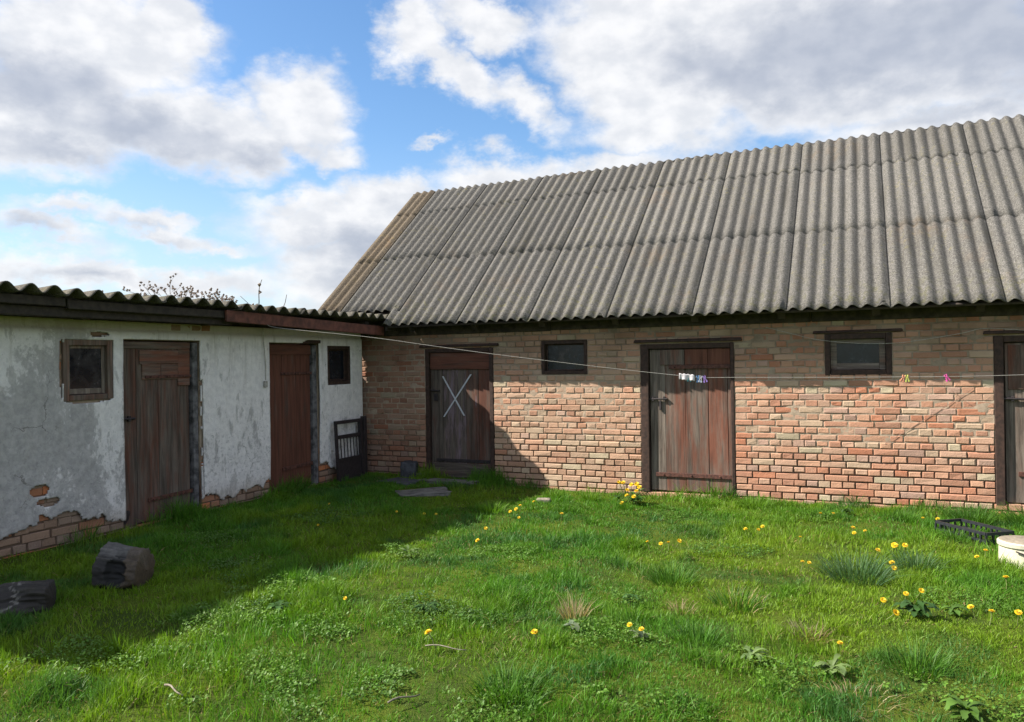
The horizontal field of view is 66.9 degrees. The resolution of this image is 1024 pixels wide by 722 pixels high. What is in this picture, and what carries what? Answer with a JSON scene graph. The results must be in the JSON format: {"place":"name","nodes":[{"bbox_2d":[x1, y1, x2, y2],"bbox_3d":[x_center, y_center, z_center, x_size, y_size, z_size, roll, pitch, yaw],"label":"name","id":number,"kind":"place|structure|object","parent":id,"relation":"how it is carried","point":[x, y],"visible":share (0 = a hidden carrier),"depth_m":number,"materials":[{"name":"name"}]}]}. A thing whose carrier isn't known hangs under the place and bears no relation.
{"place":"outdoors","nodes":[
{"label":"outdoors","id":0,"kind":"place"},
{"bbox_2d":[0,462,1023,721],"bbox_3d":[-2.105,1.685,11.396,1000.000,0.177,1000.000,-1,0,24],"label":"ground","id":1,"kind":"structure","parent":0,"point":[424,707],"depth_m":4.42,"materials":[{"name":"green plant"}]},
{"bbox_2d":[0,579,55,620],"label":"log","id":2,"kind":"object","parent":1,"relation":"on","point":[26,596],"visible":0.75,"depth_m":5.02,"materials":[{"name":"grey wood"}]},
{"bbox_2d":[91,541,154,589],"bbox_3d":[-2.849,1.529,5.700,0.330,0.383,0.387,-1,0,-4],"label":"log","id":3,"kind":"object","parent":1,"relation":"on","point":[116,564],"visible":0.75,"depth_m":5.58,"materials":[{"name":"grey wood"}]},
{"bbox_2d":[164,684,182,695],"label":"twig","id":4,"kind":"object","parent":1,"relation":"on","point":[171,686],"visible":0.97,"depth_m":3.78,"materials":[{"name":"beige wood"}]},
{"bbox_2d":[102,273,257,304],"bbox_3d":[-8.126,-0.147,18.705,5.261,4.029,6.688,-1,0,24],"label":"bare tree","id":5,"kind":"object","parent":1,"relation":"on","point":[195,294],"visible":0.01,"depth_m":18.84,"materials":[{"name":"brown plant"}]},
{"bbox_2d":[0,281,388,559],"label":"whitewashed shed","id":6,"kind":"structure","parent":1,"relation":"on","point":[119,409],"depth_m":7.96,"materials":[{"name":"paint"}]},
{"bbox_2d":[61,339,112,401],"bbox_3d":[-4.048,0.084,7.313,0.174,0.598,0.540,-1,0,24],"label":"window","id":7,"kind":"structure","parent":6,"relation":"in","point":[86,365],"depth_m":7.30,"materials":[{"name":"brown wood"}]},
{"bbox_2d":[123,341,192,527],"bbox_3d":[-3.683,0.728,8.096,0.090,1.869,0.972,-1,0,24],"label":"door","id":8,"kind":"structure","parent":6,"relation":"in","point":[156,375],"depth_m":8.04,"materials":[{"name":"brown wood"}]},
{"bbox_2d":[263,328,267,386],"bbox_3d":[-2.994,-0.040,9.400,0.029,0.716,0.060,-1,0,24],"label":"switch box","id":9,"kind":"object","parent":6,"relation":"attached to","point":[265,383],"visible":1,"depth_m":9.38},
{"bbox_2d":[269,344,312,491],"bbox_3d":[-2.838,0.711,9.967,0.080,1.858,0.947,-1,0,24],"label":"door","id":10,"kind":"structure","parent":6,"relation":"in","point":[290,372],"depth_m":9.93,"materials":[{"name":"brown wood"}]},
{"bbox_2d":[327,346,349,384],"bbox_3d":[-2.457,0.058,10.798,0.121,0.548,0.532,-1,0,24],"label":"window","id":11,"kind":"structure","parent":6,"relation":"in","point":[338,356],"depth_m":10.86,"materials":[{"name":"brown glass"}]},
{"bbox_2d":[268,325,1007,377],"bbox_3d":[2.560,-0.159,7.862,10.860,0.679,0.010,-1,0,10],"label":"clothesline","id":12,"kind":"object","parent":6,"relation":"attached to","point":[661,373],"visible":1,"depth_m":7.95,"materials":[{"name":"grey plastic"}]},
{"bbox_2d":[679,373,694,380],"bbox_3d":[1.803,0.167,7.991,0.157,0.086,0.027,-1,0,10],"label":"rag","id":13,"kind":"object","parent":12,"relation":"hanging from","point":[691,377],"visible":1,"depth_m":7.99,"materials":[{"name":"white fabric"}]},
{"bbox_2d":[240,280,286,306],"bbox_3d":[-5.746,0.052,17.697,2.641,3.502,1.888,-1,0,38],"label":"bare sapling","id":14,"kind":"object","parent":1,"relation":"on","point":[259,285],"visible":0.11,"depth_m":16.73,"materials":[{"name":"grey plant"}]},
{"bbox_2d":[267,600,295,612],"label":"broadleaf weed","id":15,"kind":"object","parent":1,"relation":"on","point":[278,605],"visible":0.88,"depth_m":4.98,"materials":[{"name":"green plant"}]},
{"bbox_2d":[360,416,367,473],"bbox_3d":[-2.129,1.258,11.147,0.078,0.933,0.079,-1,0,24],"label":"gate post","id":16,"kind":"object","parent":1,"relation":"on","point":[364,421],"visible":0.52,"depth_m":11.12,"materials":[{"name":"paint"}]},
{"bbox_2d":[334,418,364,481],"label":"metal gate","id":17,"kind":"structure","parent":16,"relation":"attached to","point":[351,466],"depth_m":10.78,"materials":[{"name":"metal"}]},
{"bbox_2d":[379,477,420,485],"bbox_3d":[-1.495,1.649,10.442,0.533,0.084,0.422,-1,0,36],"label":"stone slab","id":18,"kind":"object","parent":1,"relation":"on","point":[406,481],"depth_m":10.42,"materials":[{"name":"grey stone"}]},
{"bbox_2d":[387,694,419,703],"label":"twig","id":19,"kind":"object","parent":1,"relation":"on","point":[391,700],"visible":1,"depth_m":3.62,"materials":[{"name":"grey wood"}]},
{"bbox_2d":[396,545,420,555],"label":"broadleaf weed","id":20,"kind":"object","parent":1,"relation":"on","point":[407,546],"visible":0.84,"depth_m":6.51,"materials":[{"name":"green plant"}]},
{"bbox_2d":[400,460,417,476],"bbox_3d":[-1.450,1.563,10.953,0.235,0.300,0.190,-1,0,7],"label":"stone block","id":21,"kind":"object","parent":1,"relation":"on","point":[408,468],"depth_m":10.87,"materials":[{"name":"grey stone"}]},
{"bbox_2d":[395,487,451,496],"bbox_3d":[-1.109,1.662,9.659,0.706,0.090,0.441,-1,0,-20],"label":"stone slab","id":22,"kind":"object","parent":1,"relation":"on","point":[436,491],"depth_m":9.57,"materials":[{"name":"grey stone"}]},
{"bbox_2d":[412,601,441,613],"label":"broadleaf weed","id":23,"kind":"object","parent":1,"relation":"on","point":[428,605],"visible":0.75,"depth_m":4.97,"materials":[{"name":"green plant"}]},
{"bbox_2d":[425,629,435,648],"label":"dandelion","id":24,"kind":"object","parent":1,"relation":"on","point":[428,631],"visible":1,"depth_m":4.33,"materials":[{"name":"yellow plant"}]},
{"bbox_2d":[425,644,463,649],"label":"twig","id":25,"kind":"object","parent":1,"relation":"on","point":[443,646],"visible":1,"depth_m":4.28,"materials":[{"name":"beige wood"}]},
{"bbox_2d":[418,478,479,487],"bbox_3d":[-0.850,1.639,10.394,0.874,0.087,0.257,-1,0,21],"label":"stone slab","id":26,"kind":"object","parent":1,"relation":"on","point":[432,480],"depth_m":10.35,"materials":[{"name":"grey stone"}]},
{"bbox_2d":[472,498,510,513],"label":"grass tuft","id":27,"kind":"object","parent":1,"relation":"on","point":[488,509],"visible":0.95,"depth_m":8.61,"materials":[{"name":"green plant"}]},
{"bbox_2d":[0,501,1023,721],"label":"ground cover","id":28,"kind":"object","parent":1,"relation":"on","point":[460,613],"visible":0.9,"depth_m":4.40,"materials":[{"name":"green plant"}]},
{"bbox_2d":[457,652,571,711],"bbox_3d":[-0.011,1.536,3.726,0.595,0.147,0.594,-1,0,-26],"label":"grass tuft","id":29,"kind":"object","parent":1,"relation":"on","point":[480,686],"visible":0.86,"depth_m":3.71,"materials":[{"name":"green plant"}]},
{"bbox_2d":[531,629,537,646],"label":"dandelion","id":30,"kind":"object","parent":1,"relation":"on","point":[534,631],"visible":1,"depth_m":4.22,"materials":[{"name":"yellow plant"}]},
{"bbox_2d":[538,498,550,502],"bbox_3d":[0.374,1.664,9.132,0.167,0.095,0.104,-1,0,7],"label":"fieldstone","id":31,"kind":"object","parent":1,"relation":"on","point":[545,499],"visible":0.46,"depth_m":9.09,"materials":[{"name":"stone"}]},
{"bbox_2d":[542,486,566,499],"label":"grass tuft","id":32,"kind":"object","parent":1,"relation":"on","point":[552,493],"visible":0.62,"depth_m":9.41,"materials":[{"name":"green plant"}]},
{"bbox_2d":[564,620,579,631],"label":"broadleaf weed","id":33,"kind":"object","parent":1,"relation":"on","point":[571,623],"visible":0.96,"depth_m":4.47,"materials":[{"name":"green plant"}]},
{"bbox_2d":[550,589,601,619],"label":"dry tuft","id":34,"kind":"object","parent":1,"relation":"on","point":[575,611],"visible":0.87,"depth_m":4.78,"materials":[{"name":"beige plant"}]},
{"bbox_2d":[575,489,602,501],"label":"grass tuft","id":35,"kind":"object","parent":1,"relation":"on","point":[588,497],"visible":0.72,"depth_m":9.33,"materials":[{"name":"green plant"}]},
{"bbox_2d":[610,493,624,499],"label":"broadleaf weed","id":36,"kind":"object","parent":1,"relation":"on","point":[618,496],"visible":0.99,"depth_m":9.28,"materials":[{"name":"green plant"}]},
{"bbox_2d":[622,593,639,604],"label":"broadleaf weed","id":37,"kind":"object","parent":1,"relation":"on","point":[633,596],"visible":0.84,"depth_m":5.10,"materials":[{"name":"green plant"}]},
{"bbox_2d":[617,481,650,504],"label":"flowering clump","id":38,"kind":"object","parent":1,"relation":"on","point":[635,498],"visible":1,"depth_m":9.06,"materials":[{"name":"yellow plant"}]},
{"bbox_2d":[629,629,649,637],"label":"broadleaf weed","id":39,"kind":"object","parent":1,"relation":"on","point":[640,633],"visible":0.87,"depth_m":4.30,"materials":[{"name":"green plant"}]},
{"bbox_2d":[317,114,1023,515],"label":"brick barn","id":40,"kind":"structure","parent":1,"relation":"on","point":[873,250],"depth_m":9.77,"materials":[{"name":"brown brick"}]},
{"bbox_2d":[430,352,490,478],"bbox_3d":[-0.713,0.732,10.832,1.062,1.810,0.087,-1,0,24],"label":"door","id":41,"kind":"structure","parent":40,"relation":"in","point":[460,394],"depth_m":10.82,"materials":[{"name":"brown wood"}]},
{"bbox_2d":[541,340,586,374],"bbox_3d":[0.712,-0.049,10.207,0.665,0.475,0.173,-1,0,24],"label":"window","id":42,"kind":"structure","parent":40,"relation":"in","point":[574,352],"depth_m":10.19,"materials":[{"name":"black glass"}]},
{"bbox_2d":[649,348,731,493],"bbox_3d":[2.162,0.706,9.533,1.132,1.830,0.085,-1,0,24],"label":"door","id":43,"kind":"structure","parent":40,"relation":"in","point":[691,442],"depth_m":9.51,"materials":[{"name":"brown wood"}]},
{"bbox_2d":[825,332,891,375],"bbox_3d":[3.912,-0.078,8.771,0.720,0.500,0.174,-1,0,24],"label":"window","id":44,"kind":"structure","parent":40,"relation":"in","point":[851,358],"depth_m":8.74,"materials":[{"name":"brown glass"}]},
{"bbox_2d":[766,327,1016,343],"bbox_3d":[4.652,-0.313,8.316,3.691,0.230,0.064,-1,0,24],"label":"wire","id":45,"kind":"object","parent":40,"relation":"attached to","point":[899,342],"visible":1,"depth_m":8.51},
{"bbox_2d":[1003,342,1023,503],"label":"door","id":46,"kind":"structure","parent":40,"relation":"in","point":[1013,351],"depth_m":8.13,"materials":[{"name":"brown wood"}]},
{"bbox_2d":[636,556,708,586],"bbox_3d":[1.179,1.534,5.632,0.640,0.181,0.631,-1,0,24],"label":"grass tuft","id":47,"kind":"object","parent":1,"relation":"on","point":[662,578],"visible":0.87,"depth_m":5.62,"materials":[{"name":"green plant"}]},
{"bbox_2d":[663,595,702,615],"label":"dry tuft","id":48,"kind":"object","parent":1,"relation":"on","point":[682,604],"visible":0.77,"depth_m":4.93,"materials":[{"name":"beige plant"}]},
{"bbox_2d":[653,615,735,648],"bbox_3d":[1.010,1.510,4.325,0.486,0.139,0.499,-1,0,24],"label":"grass tuft","id":49,"kind":"object","parent":1,"relation":"on","point":[701,634],"visible":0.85,"depth_m":4.36,"materials":[{"name":"green plant"}]},
{"bbox_2d":[688,495,720,505],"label":"grass tuft","id":50,"kind":"object","parent":1,"relation":"on","point":[700,501],"visible":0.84,"depth_m":8.99,"materials":[{"name":"green plant"}]},
{"bbox_2d":[692,582,772,613],"bbox_3d":[1.460,1.543,5.099,0.591,0.145,0.595,-1,0,24],"label":"grass tuft","id":51,"kind":"object","parent":1,"relation":"on","point":[740,600],"visible":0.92,"depth_m":5.07,"materials":[{"name":"green plant"}]},
{"bbox_2d":[735,493,773,509],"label":"grass tuft","id":52,"kind":"object","parent":1,"relation":"on","point":[755,503],"visible":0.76,"depth_m":8.70,"materials":[{"name":"green plant"}]},
{"bbox_2d":[740,645,773,661],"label":"broadleaf weed","id":53,"kind":"object","parent":1,"relation":"on","point":[751,652],"visible":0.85,"depth_m":4.07,"materials":[{"name":"green plant"}]},
{"bbox_2d":[779,615,846,647],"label":"dry tuft","id":54,"kind":"object","parent":1,"relation":"on","point":[822,632],"visible":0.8,"depth_m":4.45,"materials":[{"name":"beige plant"}]},
{"bbox_2d":[812,653,851,675],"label":"broadleaf weed","id":55,"kind":"object","parent":1,"relation":"on","point":[840,668],"visible":0.96,"depth_m":3.91,"materials":[{"name":"green plant"}]},
{"bbox_2d":[838,505,853,514],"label":"broadleaf weed","id":56,"kind":"object","parent":1,"relation":"on","point":[847,510],"visible":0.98,"depth_m":8.17,"materials":[{"name":"green plant"}]},
{"bbox_2d":[791,546,919,586],"bbox_3d":[2.591,1.529,5.815,0.941,0.237,0.925,-1,0,-12],"label":"grass tuft","id":57,"kind":"object","parent":1,"relation":"on","point":[863,569],"visible":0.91,"depth_m":5.82,"materials":[{"name":"green plant"}]},
{"bbox_2d":[809,676,926,717],"bbox_3d":[1.670,1.575,3.655,0.518,0.078,0.617,-1,0,-29],"label":"dry tuft","id":58,"kind":"object","parent":1,"relation":"on","point":[870,695],"visible":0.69,"depth_m":3.67,"materials":[{"name":"beige plant"}]},
{"bbox_2d":[880,597,886,607],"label":"dandelion","id":59,"kind":"object","parent":1,"relation":"on","point":[883,599],"visible":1,"depth_m":4.77,"materials":[{"name":"yellow plant"}]},
{"bbox_2d":[886,609,899,619],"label":"dandelion","id":60,"kind":"object","parent":1,"relation":"on","point":[895,611],"visible":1,"depth_m":4.53,"materials":[{"name":"yellow plant"}]},
{"bbox_2d":[891,543,897,550],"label":"dandelion","id":61,"kind":"object","parent":1,"relation":"on","point":[895,544],"visible":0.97,"depth_m":6.42,"materials":[{"name":"yellow plant"}]},
{"bbox_2d":[887,506,924,522],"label":"grass tuft","id":62,"kind":"object","parent":1,"relation":"on","point":[895,516],"visible":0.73,"depth_m":7.86,"materials":[{"name":"green plant"}]},
{"bbox_2d":[869,544,955,572],"bbox_3d":[3.129,1.539,6.029,0.657,0.177,0.726,-1,0,24],"label":"grass tuft","id":63,"kind":"object","parent":1,"relation":"on","point":[908,559],"visible":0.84,"depth_m":6.02,"materials":[{"name":"green plant"}]},
{"bbox_2d":[891,599,940,616],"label":"broadleaf weed","id":64,"kind":"object","parent":1,"relation":"on","point":[919,607],"visible":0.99,"depth_m":4.75,"materials":[{"name":"green plant"}]},
{"bbox_2d":[863,630,974,681],"bbox_3d":[2.070,1.512,4.001,0.583,0.161,0.612,-1,0,24],"label":"grass tuft","id":65,"kind":"object","parent":1,"relation":"on","point":[940,662],"visible":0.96,"depth_m":3.98,"materials":[{"name":"green plant"}]},
{"bbox_2d":[933,527,973,542],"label":"grass tuft","id":66,"kind":"object","parent":1,"relation":"on","point":[956,537],"visible":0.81,"depth_m":6.98,"materials":[{"name":"green plant"}]},
{"bbox_2d":[941,604,968,615],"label":"broadleaf weed","id":67,"kind":"object","parent":1,"relation":"on","point":[951,609],"visible":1,"depth_m":4.86,"materials":[{"name":"green plant"}]},
{"bbox_2d":[939,695,987,721],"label":"broadleaf weed","id":68,"kind":"object","parent":1,"relation":"on","point":[954,702],"visible":0.99,"depth_m":3.45,"materials":[{"name":"green plant"}]},
{"bbox_2d":[967,604,975,618],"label":"dandelion","id":69,"kind":"object","parent":1,"relation":"on","point":[970,606],"visible":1,"depth_m":4.69,"materials":[{"name":"yellow plant"}]},
{"bbox_2d":[936,500,1010,524],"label":"grass tuft","id":70,"kind":"object","parent":1,"relation":"on","point":[978,515],"visible":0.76,"depth_m":7.74,"materials":[{"name":"green plant"}]},
{"bbox_2d":[935,518,1014,544],"bbox_3d":[4.248,1.607,7.137,0.304,0.196,0.636,-1,0,-11],"label":"plastic crate","id":71,"kind":"object","parent":1,"relation":"on","point":[943,524],"visible":0.48,"depth_m":7.10,"materials":[{"name":"black plastic"}]},
{"bbox_2d":[988,609,994,624],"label":"dandelion","id":72,"kind":"object","parent":1,"relation":"on","point":[991,610],"visible":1,"depth_m":4.59,"materials":[{"name":"yellow plant"}]},
{"bbox_2d":[992,501,1023,525],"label":"grass tuft","id":73,"kind":"object","parent":1,"relation":"on","point":[1011,519],"visible":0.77,"depth_m":7.68,"materials":[{"name":"green plant"}]},
{"bbox_2d":[997,535,1023,568],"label":"bucket","id":74,"kind":"object","parent":1,"relation":"on","point":[1013,545],"visible":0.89,"depth_m":6.12,"materials":[{"name":"paint"}]},
{"bbox_2d":[1014,610,1022,624],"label":"dandelion","id":75,"kind":"object","parent":1,"relation":"on","point":[1018,612],"visible":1,"depth_m":4.56,"materials":[{"name":"yellow plant"}]},
{"bbox_2d":[0,0,1023,309],"label":"sky","id":76,"kind":"structure","parent":0,"point":[229,146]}
]}

